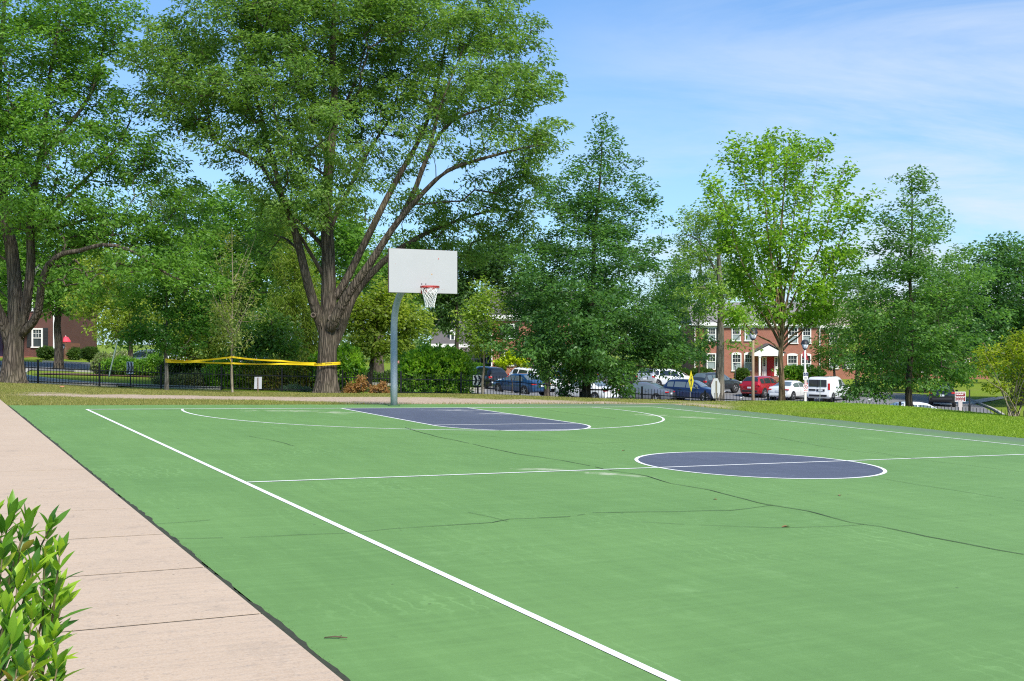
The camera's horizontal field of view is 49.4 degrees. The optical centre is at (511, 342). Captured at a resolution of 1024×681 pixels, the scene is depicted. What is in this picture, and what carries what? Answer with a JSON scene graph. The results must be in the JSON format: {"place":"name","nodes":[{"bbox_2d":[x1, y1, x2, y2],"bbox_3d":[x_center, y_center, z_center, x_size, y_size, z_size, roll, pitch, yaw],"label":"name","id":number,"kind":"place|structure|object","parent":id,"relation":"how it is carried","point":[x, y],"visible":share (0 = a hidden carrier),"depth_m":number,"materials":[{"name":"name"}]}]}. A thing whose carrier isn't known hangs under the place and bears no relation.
{"place":"outdoors","nodes":[
{"label":"outdoors","id":0,"kind":"place"},
{"bbox_2d":[0,361,91,370],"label":"road","id":1,"kind":"structure","parent":0,"point":[68,365],"depth_m":76.28,"materials":[{"name":"asphalt"}]},
{"bbox_2d":[133,349,183,358],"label":"parked car","id":2,"kind":"object","parent":1,"relation":"on","point":[139,355],"visible":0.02,"depth_m":70.30,"materials":[{"name":"white paint"}]},
{"bbox_2d":[64,343,79,358],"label":"wooden fence","id":3,"kind":"object","parent":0,"point":[68,346],"visible":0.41,"depth_m":87.21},
{"bbox_2d":[0,400,342,680],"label":"sidewalk","id":4,"kind":"structure","parent":0,"point":[258,646],"depth_m":7.07,"materials":[{"name":"concrete"}]},
{"bbox_2d":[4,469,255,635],"bbox_3d":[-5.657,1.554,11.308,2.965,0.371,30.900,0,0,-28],"label":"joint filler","id":5,"kind":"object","parent":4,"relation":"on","point":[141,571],"visible":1,"depth_m":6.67,"materials":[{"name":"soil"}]},
{"bbox_2d":[7,405,350,680],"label":"edge soil","id":6,"kind":"structure","parent":4,"relation":"on","point":[295,638],"depth_m":7.47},
{"bbox_2d":[0,345,1023,656],"bbox_3d":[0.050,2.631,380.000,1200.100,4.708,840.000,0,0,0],"label":"ground","id":7,"kind":"structure","parent":0,"point":[974,391],"depth_m":33.86,"materials":[{"name":"green plant"}]},
{"bbox_2d":[0,234,52,315],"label":"shade tree","id":8,"kind":"object","parent":7,"relation":"on","point":[3,298],"visible":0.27,"depth_m":69.96,"materials":[{"name":"green plant"}]},
{"bbox_2d":[35,345,53,359],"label":"house shrub","id":9,"kind":"object","parent":7,"relation":"on","point":[45,352],"visible":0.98,"depth_m":83.69,"materials":[{"name":"green plant"}]},
{"bbox_2d":[0,489,91,680],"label":"evergreen shrub","id":10,"kind":"object","parent":7,"relation":"on","point":[38,610],"visible":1,"depth_m":3.19,"materials":[{"name":"green plant"}]},
{"bbox_2d":[0,255,96,357],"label":"brick house","id":11,"kind":"structure","parent":7,"relation":"on","point":[41,333],"depth_m":88.00,"materials":[{"name":"brick"}]},
{"bbox_2d":[31,328,42,347],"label":"window","id":12,"kind":"structure","parent":11,"relation":"in","point":[36,332],"depth_m":87.99,"materials":[{"name":"white glass"}]},
{"bbox_2d":[0,190,133,368],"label":"shade tree","id":13,"kind":"object","parent":7,"relation":"on","point":[58,311],"visible":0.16,"depth_m":72.10,"materials":[{"name":"green plant"}]},
{"bbox_2d":[65,346,80,359],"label":"house shrub","id":14,"kind":"object","parent":7,"relation":"on","point":[72,353],"visible":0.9,"depth_m":85.65,"materials":[{"name":"green plant"}]},
{"bbox_2d":[29,380,117,386],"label":"kerb","id":15,"kind":"structure","parent":7,"relation":"on","point":[72,383],"depth_m":44.99,"materials":[{"name":"concrete"}]},
{"bbox_2d":[79,346,100,361],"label":"house shrub","id":16,"kind":"object","parent":7,"relation":"on","point":[87,353],"visible":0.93,"depth_m":81.65,"materials":[{"name":"green plant"}]},
{"bbox_2d":[35,373,153,376],"bbox_3d":[-20.351,1.869,61.647,11.051,0.405,4.045,0,0,-9],"label":"planting bed","id":17,"kind":"object","parent":7,"relation":"on","point":[88,374],"visible":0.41,"depth_m":60.56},
{"bbox_2d":[89,349,132,373],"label":"shrub","id":18,"kind":"object","parent":17,"relation":"on","point":[105,355],"visible":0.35,"depth_m":62.34,"materials":[{"name":"green plant"}]},
{"bbox_2d":[95,354,143,374],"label":"round shrub","id":19,"kind":"object","parent":17,"relation":"on","point":[119,363],"visible":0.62,"depth_m":61.39,"materials":[{"name":"green plant"}]},
{"bbox_2d":[132,351,163,376],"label":"round shrub","id":20,"kind":"object","parent":17,"relation":"on","point":[150,361],"visible":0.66,"depth_m":61.39,"materials":[{"name":"green plant"}]},
{"bbox_2d":[60,239,177,356],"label":"shade tree","id":21,"kind":"object","parent":7,"relation":"on","point":[111,316],"visible":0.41,"depth_m":67.92,"materials":[{"name":"green plant"}]},
{"bbox_2d":[0,0,240,383],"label":"shade tree","id":22,"kind":"object","parent":7,"relation":"on","point":[16,122],"visible":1,"depth_m":40.76,"materials":[{"name":"green plant"}]},
{"bbox_2d":[26,368,220,389],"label":"kerb","id":23,"kind":"structure","parent":7,"relation":"on","point":[45,378],"depth_m":46.09,"materials":[{"name":"concrete"}]},
{"bbox_2d":[114,236,223,389],"bbox_3d":[-13.077,-1.211,42.649,4.108,6.262,3.032,0,0,-20],"label":"oak","id":24,"kind":"object","parent":7,"relation":"on","point":[161,336],"visible":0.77,"depth_m":42.38,"materials":[{"name":"green plant"}]},
{"bbox_2d":[165,356,340,365],"bbox_3d":[-9.894,0.708,42.440,6.654,0.438,1.667,0,0,-10],"label":"caution tape","id":25,"kind":"object","parent":24,"relation":"attached to","point":[231,363],"visible":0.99,"depth_m":42.13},
{"bbox_2d":[149,368,210,385],"bbox_3d":[-13.858,1.611,47.609,3.323,1.065,1.469,0,0,0],"label":"variegated shrub","id":26,"kind":"object","parent":7,"relation":"on","point":[173,379],"visible":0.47,"depth_m":47.35,"materials":[{"name":"green plant"}]},
{"bbox_2d":[155,358,207,377],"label":"round shrub","id":27,"kind":"object","parent":7,"relation":"on","point":[176,368],"visible":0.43,"depth_m":58.63,"materials":[{"name":"green plant"}]},
{"bbox_2d":[132,176,232,353],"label":"tall tree","id":28,"kind":"object","parent":7,"relation":"on","point":[161,204],"visible":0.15,"depth_m":102.72,"materials":[{"name":"green plant"}]},
{"bbox_2d":[158,290,247,372],"bbox_3d":[-16.358,-0.366,57.975,5.373,4.939,4.309,0,0,36],"label":"crape myrtle","id":29,"kind":"object","parent":7,"relation":"on","point":[215,347],"visible":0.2,"depth_m":57.38,"materials":[{"name":"green plant"}]},
{"bbox_2d":[201,354,251,388],"bbox_3d":[-12.081,1.349,47.273,2.417,1.670,1.775,0,0,0],"label":"nandina shrub","id":30,"kind":"object","parent":7,"relation":"on","point":[218,366],"visible":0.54,"depth_m":46.94,"materials":[{"name":"green plant"}]},
{"bbox_2d":[181,178,291,342],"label":"tall tree","id":31,"kind":"object","parent":7,"relation":"on","point":[225,205],"visible":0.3,"depth_m":75.02,"materials":[{"name":"green plant"}]},
{"bbox_2d":[199,228,273,392],"bbox_3d":[-10.268,-1.160,41.506,2.687,6.269,2.352,0,0,0],"label":"sapling","id":32,"kind":"object","parent":7,"relation":"on","point":[233,337],"visible":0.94,"depth_m":41.45,"materials":[{"name":"green plant"}]},
{"bbox_2d":[219,299,309,361],"bbox_3d":[-12.559,-0.001,56.814,4.378,4.478,3.953,0,0,0],"label":"crape myrtle","id":33,"kind":"object","parent":7,"relation":"on","point":[264,340],"visible":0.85,"depth_m":56.42,"materials":[{"name":"green plant"}]},
{"bbox_2d":[236,354,294,390],"bbox_3d":[-10.437,1.341,47.251,2.779,1.723,2.030,0,0,0],"label":"nandina shrub","id":34,"kind":"object","parent":7,"relation":"on","point":[271,383],"visible":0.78,"depth_m":46.85,"materials":[{"name":"green plant"}]},
{"bbox_2d":[256,198,320,361],"bbox_3d":[-11.628,-2.873,59.994,4.038,10.339,3.971,0,0,0],"label":"shade tree","id":35,"kind":"object","parent":7,"relation":"on","point":[290,307],"visible":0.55,"depth_m":59.44,"materials":[{"name":"green plant"}]},
{"bbox_2d":[273,355,316,390],"bbox_3d":[-9.030,1.350,47.305,2.475,1.780,1.705,0,0,0],"label":"nandina shrub","id":36,"kind":"object","parent":7,"relation":"on","point":[298,370],"visible":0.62,"depth_m":46.87,"materials":[{"name":"green plant"}]},
{"bbox_2d":[279,382,310,391],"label":"groundcover plant","id":37,"kind":"object","parent":7,"relation":"on","point":[289,386],"visible":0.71,"depth_m":45.74,"materials":[{"name":"green plant"}]},
{"bbox_2d":[221,181,387,350],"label":"shade tree","id":38,"kind":"object","parent":7,"relation":"on","point":[349,246],"visible":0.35,"depth_m":71.25,"materials":[{"name":"green plant"}]},
{"bbox_2d":[306,342,369,392],"bbox_3d":[-7.244,1.128,46.824,2.964,2.317,2.027,0,0,35],"label":"round shrub","id":39,"kind":"object","parent":7,"relation":"on","point":[350,358],"visible":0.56,"depth_m":46.14,"materials":[{"name":"green plant"}]},
{"bbox_2d":[108,0,574,392],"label":"oak tree","id":40,"kind":"object","parent":7,"relation":"on","point":[329,314],"visible":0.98,"depth_m":41.88,"materials":[{"name":"green plant"}]},
{"bbox_2d":[341,374,368,392],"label":"dead shrub","id":41,"kind":"object","parent":7,"relation":"on","point":[358,386],"visible":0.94,"depth_m":44.80,"materials":[{"name":"brown plant"}]},
{"bbox_2d":[367,380,389,392],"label":"dead shrub","id":42,"kind":"object","parent":7,"relation":"on","point":[381,387],"visible":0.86,"depth_m":44.83,"materials":[{"name":"brown plant"}]},
{"bbox_2d":[363,369,398,382],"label":"round shrub","id":43,"kind":"object","parent":7,"relation":"on","point":[385,372],"visible":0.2,"depth_m":65.65,"materials":[{"name":"green plant"}]},
{"bbox_2d":[307,215,460,372],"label":"shade tree","id":44,"kind":"object","parent":7,"relation":"on","point":[377,366],"visible":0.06,"depth_m":91.49,"materials":[{"name":"green plant"}]},
{"bbox_2d":[336,275,438,385],"bbox_3d":[-6.837,-0.620,57.936,6.168,6.144,3.984,0,0,0],"label":"dogwood","id":45,"kind":"object","parent":7,"relation":"on","point":[376,322],"visible":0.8,"depth_m":57.43,"materials":[{"name":"green plant"}]},
{"bbox_2d":[384,340,479,393],"bbox_3d":[-3.402,1.208,48.198,4.080,2.633,3.610,0,0,0],"label":"round shrub","id":46,"kind":"object","parent":7,"relation":"on","point":[426,361],"visible":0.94,"depth_m":47.51,"materials":[{"name":"green plant"}]},
{"bbox_2d":[431,318,490,364],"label":"bay house","id":47,"kind":"structure","parent":7,"relation":"on","point":[449,339],"depth_m":108.02,"materials":[{"name":"beige"}]},
{"bbox_2d":[412,232,533,348],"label":"shade tree","id":48,"kind":"object","parent":7,"relation":"on","point":[499,260],"visible":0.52,"depth_m":79.48,"materials":[{"name":"green plant"}]},
{"bbox_2d":[448,275,515,393],"bbox_3d":[-1.107,-0.242,42.465,2.658,4.659,2.479,0,0,0],"label":"young elm","id":49,"kind":"object","parent":7,"relation":"on","point":[483,313],"visible":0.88,"depth_m":42.20,"materials":[{"name":"green plant"}]},
{"bbox_2d":[0,382,1023,437],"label":"grass","id":50,"kind":"structure","parent":7,"relation":"on","point":[875,417],"depth_m":31.38,"materials":[{"name":"plant"}]},
{"bbox_2d":[0,360,1023,415],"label":"fence","id":51,"kind":"object","parent":7,"relation":"on","point":[99,370],"visible":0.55,"depth_m":44.67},
{"bbox_2d":[493,350,531,392],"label":"maple tree","id":52,"kind":"object","parent":7,"relation":"on","point":[511,360],"visible":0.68,"depth_m":65.70,"materials":[{"name":"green plant"}]},
{"bbox_2d":[9,404,1023,680],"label":"court","id":53,"kind":"object","parent":7,"relation":"on","point":[683,588],"visible":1,"depth_m":9.85,"materials":[{"name":"paint"}]},
{"bbox_2d":[388,248,456,405],"bbox_3d":[-2.705,-0.214,28.038,2.551,4.165,1.737,0,0,40],"label":"basketball hoop","id":54,"kind":"object","parent":53,"relation":"on","point":[429,272],"visible":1,"depth_m":27.64,"materials":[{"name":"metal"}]},
{"bbox_2d":[181,407,664,430],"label":"court lines","id":55,"kind":"object","parent":53,"relation":"on","point":[663,419],"visible":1,"depth_m":23.51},
{"bbox_2d":[344,408,588,430],"bbox_3d":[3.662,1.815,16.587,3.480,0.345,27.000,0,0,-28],"label":"court key paint","id":56,"kind":"object","parent":53,"relation":"on","point":[458,417],"visible":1,"depth_m":24.93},
{"bbox_2d":[86,407,1023,680],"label":"court side lines","id":57,"kind":"object","parent":53,"relation":"on","point":[584,639],"visible":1,"depth_m":8.44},
{"bbox_2d":[156,411,1021,553],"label":"court cracks","id":58,"kind":"object","parent":53,"relation":"on","point":[667,511],"visible":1,"depth_m":11.45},
{"bbox_2d":[230,407,1022,481],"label":"court cross lines","id":59,"kind":"object","parent":53,"relation":"on","point":[563,470],"visible":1,"depth_m":16.41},
{"bbox_2d":[638,452,882,477],"bbox_3d":[3.662,1.815,16.587,3.598,0.093,3.598,0,0,0],"label":"court circle paint","id":60,"kind":"object","parent":53,"relation":"on","point":[780,466],"visible":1,"depth_m":16.42,"materials":[{"name":"paint"}]},
{"bbox_2d":[42,361,1003,414],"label":"kerb","id":61,"kind":"structure","parent":7,"relation":"on","point":[987,406],"depth_m":82.64,"materials":[{"name":"concrete"}]},
{"bbox_2d":[488,291,576,374],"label":"brick house","id":62,"kind":"structure","parent":7,"relation":"on","point":[508,370],"depth_m":102.00,"materials":[{"name":"brick"}]},
{"bbox_2d":[521,288,566,395],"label":"ivy trunk","id":63,"kind":"object","parent":7,"relation":"on","point":[546,390],"visible":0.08,"depth_m":69.80,"materials":[{"name":"green plant"}]},
{"bbox_2d":[98,270,1011,366],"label":"distant woods","id":64,"kind":"object","parent":7,"relation":"on","point":[430,340],"visible":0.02,"depth_m":158.15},
{"bbox_2d":[508,262,642,325],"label":"shade tree","id":65,"kind":"object","parent":7,"relation":"on","point":[585,289],"visible":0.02,"depth_m":107.66,"materials":[{"name":"green plant"}]},
{"bbox_2d":[475,112,719,398],"bbox_3d":[3.158,-3.175,41.936,9.229,11.090,7.681,0,0,0],"label":"pin oak","id":66,"kind":"object","parent":7,"relation":"on","point":[580,356],"visible":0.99,"depth_m":40.95,"materials":[{"name":"green plant"}]},
{"bbox_2d":[631,256,697,368],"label":"shade tree","id":67,"kind":"object","parent":7,"relation":"on","point":[682,270],"visible":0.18,"depth_m":100.16,"materials":[{"name":"green plant"}]},
{"bbox_2d":[637,211,736,325],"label":"shade tree","id":68,"kind":"object","parent":7,"relation":"on","point":[697,234],"visible":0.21,"depth_m":139.37,"materials":[{"name":"green plant"}]},
{"bbox_2d":[685,280,709,373],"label":"evergreen tree","id":69,"kind":"object","parent":7,"relation":"on","point":[696,325],"visible":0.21,"depth_m":103.90,"materials":[{"name":"green plant"}]},
{"bbox_2d":[711,378,719,400],"bbox_3d":[9.074,2.669,49.498,0.077,2.118,0.924,0,0,35],"label":"stop sign","id":70,"kind":"object","parent":7,"relation":"on","point":[715,386],"visible":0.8,"depth_m":49.45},
{"bbox_2d":[667,194,767,400],"bbox_3d":[9.658,-1.465,52.050,5.007,10.830,5.236,0,0,0],"label":"old tree","id":71,"kind":"object","parent":7,"relation":"on","point":[701,259],"visible":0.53,"depth_m":51.82,"materials":[{"name":"green plant"}]},
{"bbox_2d":[733,367,750,380],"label":"house shrub","id":72,"kind":"object","parent":7,"relation":"on","point":[742,374],"visible":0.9,"depth_m":110.64,"materials":[{"name":"green plant"}]},
{"bbox_2d":[680,291,822,380],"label":"brick house","id":73,"kind":"structure","parent":7,"relation":"on","point":[765,361],"depth_m":118.00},
{"bbox_2d":[706,353,715,369],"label":"window","id":74,"kind":"structure","parent":73,"relation":"in","point":[712,363],"depth_m":118.00,"materials":[{"name":"white glass"}]},
{"bbox_2d":[731,352,740,370],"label":"window","id":75,"kind":"structure","parent":73,"relation":"in","point":[735,358],"depth_m":118.00,"materials":[{"name":"white glass"}]},
{"bbox_2d":[731,328,740,340],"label":"window","id":76,"kind":"structure","parent":73,"relation":"in","point":[734,334],"depth_m":118.00,"materials":[{"name":"white glass"}]},
{"bbox_2d":[744,352,751,370],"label":"window","id":77,"kind":"structure","parent":73,"relation":"in","point":[747,358],"depth_m":118.00,"materials":[{"name":"white glass"}]},
{"bbox_2d":[767,357,773,375],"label":"door","id":78,"kind":"structure","parent":73,"relation":"in","point":[770,360],"depth_m":117.95,"materials":[{"name":"wood"}]},
{"bbox_2d":[787,353,797,364],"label":"window","id":79,"kind":"structure","parent":73,"relation":"in","point":[792,358],"depth_m":117.99,"materials":[{"name":"white glass"}]},
{"bbox_2d":[749,328,757,399],"bbox_3d":[13.423,1.888,62.000,0.532,5.360,0.534,0,0,-10],"label":"street lamp","id":80,"kind":"object","parent":7,"relation":"on","point":[752,337],"visible":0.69,"depth_m":61.93,"materials":[{"name":"brown metal"}]},
{"bbox_2d":[693,126,886,400],"bbox_3d":[9.735,-2.742,39.512,6.469,10.133,5.371,0,0,0],"label":"elm tree","id":81,"kind":"object","parent":7,"relation":"on","point":[821,308],"visible":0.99,"depth_m":39.25,"materials":[{"name":"green plant"}]},
{"bbox_2d":[771,364,830,381],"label":"house shrub","id":82,"kind":"object","parent":7,"relation":"on","point":[794,372],"visible":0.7,"depth_m":109.41,"materials":[{"name":"green plant"}]},
{"bbox_2d":[803,369,807,400],"bbox_3d":[13.708,2.774,52.013,0.235,3.037,0.104,0,0,-8],"label":"parking sign","id":83,"kind":"object","parent":7,"relation":"on","point":[805,379],"visible":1,"depth_m":51.98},
{"bbox_2d":[809,309,866,375],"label":"crape myrtle","id":84,"kind":"object","parent":7,"relation":"on","point":[821,357],"visible":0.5,"depth_m":97.82,"materials":[{"name":"green plant"}]},
{"bbox_2d":[827,293,891,396],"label":"shade tree","id":85,"kind":"object","parent":7,"relation":"on","point":[845,369],"visible":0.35,"depth_m":91.80,"materials":[{"name":"green plant"}]},
{"bbox_2d":[820,300,920,379],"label":"brick house","id":86,"kind":"structure","parent":7,"relation":"on","point":[841,373],"depth_m":122.00,"materials":[{"name":"red brick"}]},
{"bbox_2d":[835,261,913,384],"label":"shade tree","id":87,"kind":"object","parent":7,"relation":"on","point":[865,294],"visible":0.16,"depth_m":103.47,"materials":[{"name":"green plant"}]},
{"bbox_2d":[825,164,1016,406],"bbox_3d":[13.542,-1.786,37.096,5.745,8.356,5.795,0,0,31],"label":"pin oak","id":88,"kind":"object","parent":7,"relation":"on","point":[933,336],"visible":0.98,"depth_m":36.62,"materials":[{"name":"green plant"}]},
{"bbox_2d":[876,281,972,392],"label":"shade tree","id":89,"kind":"object","parent":7,"relation":"on","point":[896,349],"visible":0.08,"depth_m":99.82,"materials":[{"name":"green plant"}]},
{"bbox_2d":[955,392,965,410],"bbox_3d":[22.549,3.673,56.030,0.540,2.353,0.100,0,0,0],"label":"notice sign","id":90,"kind":"object","parent":7,"relation":"on","point":[960,397],"visible":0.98,"depth_m":55.98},
{"bbox_2d":[917,250,1006,381],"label":"shade tree","id":91,"kind":"object","parent":7,"relation":"on","point":[962,259],"visible":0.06,"depth_m":117.53,"materials":[{"name":"green plant"}]},
{"bbox_2d":[945,230,1023,404],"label":"shade tree","id":92,"kind":"object","parent":7,"relation":"on","point":[1003,262],"visible":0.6,"depth_m":82.68,"materials":[{"name":"green plant"}]},
{"bbox_2d":[968,327,1023,416],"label":"yellow shrub","id":93,"kind":"object","parent":7,"relation":"on","point":[1018,348],"visible":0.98,"depth_m":30.94,"materials":[{"name":"green plant"}]},
{"bbox_2d":[0,0,1023,344],"label":"sky","id":94,"kind":"structure","parent":0,"point":[936,85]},
{"bbox_2d":[476,387,993,413],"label":"road","id":95,"kind":"structure","parent":0,"point":[729,394],"depth_m":86.46,"materials":[{"name":"asphalt"}]},
{"bbox_2d":[465,366,507,388],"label":"parked car","id":96,"kind":"object","parent":95,"relation":"on","point":[498,372],"visible":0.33,"depth_m":84.17,"materials":[{"name":"black paint"}]},
{"bbox_2d":[491,373,550,395],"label":"parked car","id":97,"kind":"object","parent":95,"relation":"on","point":[526,388],"visible":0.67,"depth_m":77.93,"materials":[{"name":"blue paint"}]},
{"bbox_2d":[508,364,561,390],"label":"parked car","id":98,"kind":"object","parent":95,"relation":"on","point":[519,370],"visible":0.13,"depth_m":89.84,"materials":[{"name":"white paint"}]},
{"bbox_2d":[555,380,618,398],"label":"parked car","id":99,"kind":"object","parent":95,"relation":"on","point":[575,394],"visible":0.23,"depth_m":79.54,"materials":[{"name":"white paint"}]},
{"bbox_2d":[635,368,657,383],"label":"parked car","id":100,"kind":"object","parent":95,"relation":"on","point":[652,378],"visible":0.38,"depth_m":96.93,"materials":[{"name":"silver paint"}]},
{"bbox_2d":[618,382,674,399],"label":"parked car","id":101,"kind":"object","parent":95,"relation":"on","point":[649,386],"visible":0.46,"depth_m":85.38,"materials":[{"name":"grey paint"}]},
{"bbox_2d":[656,369,689,385],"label":"parked car","id":102,"kind":"object","parent":95,"relation":"on","point":[662,382],"visible":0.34,"depth_m":97.39,"materials":[{"name":"white paint"}]},
{"bbox_2d":[663,379,713,400],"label":"parked car","id":103,"kind":"object","parent":95,"relation":"on","point":[682,386],"visible":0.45,"depth_m":85.45,"materials":[{"name":"blue paint"}]},
{"bbox_2d":[693,372,741,392],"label":"parked car","id":104,"kind":"object","parent":95,"relation":"on","point":[731,384],"visible":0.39,"depth_m":91.28,"materials":[{"name":"grey paint"}]},
{"bbox_2d":[739,376,778,397],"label":"parked car","id":105,"kind":"object","parent":95,"relation":"on","point":[763,384],"visible":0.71,"depth_m":88.99,"materials":[{"name":"red paint"}]},
{"bbox_2d":[767,380,807,399],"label":"parked car","id":106,"kind":"object","parent":95,"relation":"on","point":[793,389],"visible":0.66,"depth_m":86.07,"materials":[{"name":"white paint"}]},
{"bbox_2d":[807,376,848,401],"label":"parked van","id":107,"kind":"object","parent":95,"relation":"on","point":[826,389],"visible":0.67,"depth_m":83.19,"materials":[{"name":"white paint"}]},
{"bbox_2d":[890,401,935,407],"bbox_3d":[21.924,3.982,60.505,4.858,1.513,2.184,1,0,-12],"label":"parked car","id":108,"kind":"object","parent":95,"relation":"on","point":[916,404],"visible":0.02,"depth_m":59.93,"materials":[{"name":"white paint"}]},
{"bbox_2d":[929,383,957,406],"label":"parked car","id":109,"kind":"object","parent":95,"relation":"on","point":[948,397],"visible":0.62,"depth_m":81.95,"materials":[{"name":"black paint"}]},
{"bbox_2d":[933,396,1006,404],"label":"path","id":110,"kind":"structure","parent":0,"point":[983,400],"depth_m":87.79,"materials":[{"name":"concrete"}]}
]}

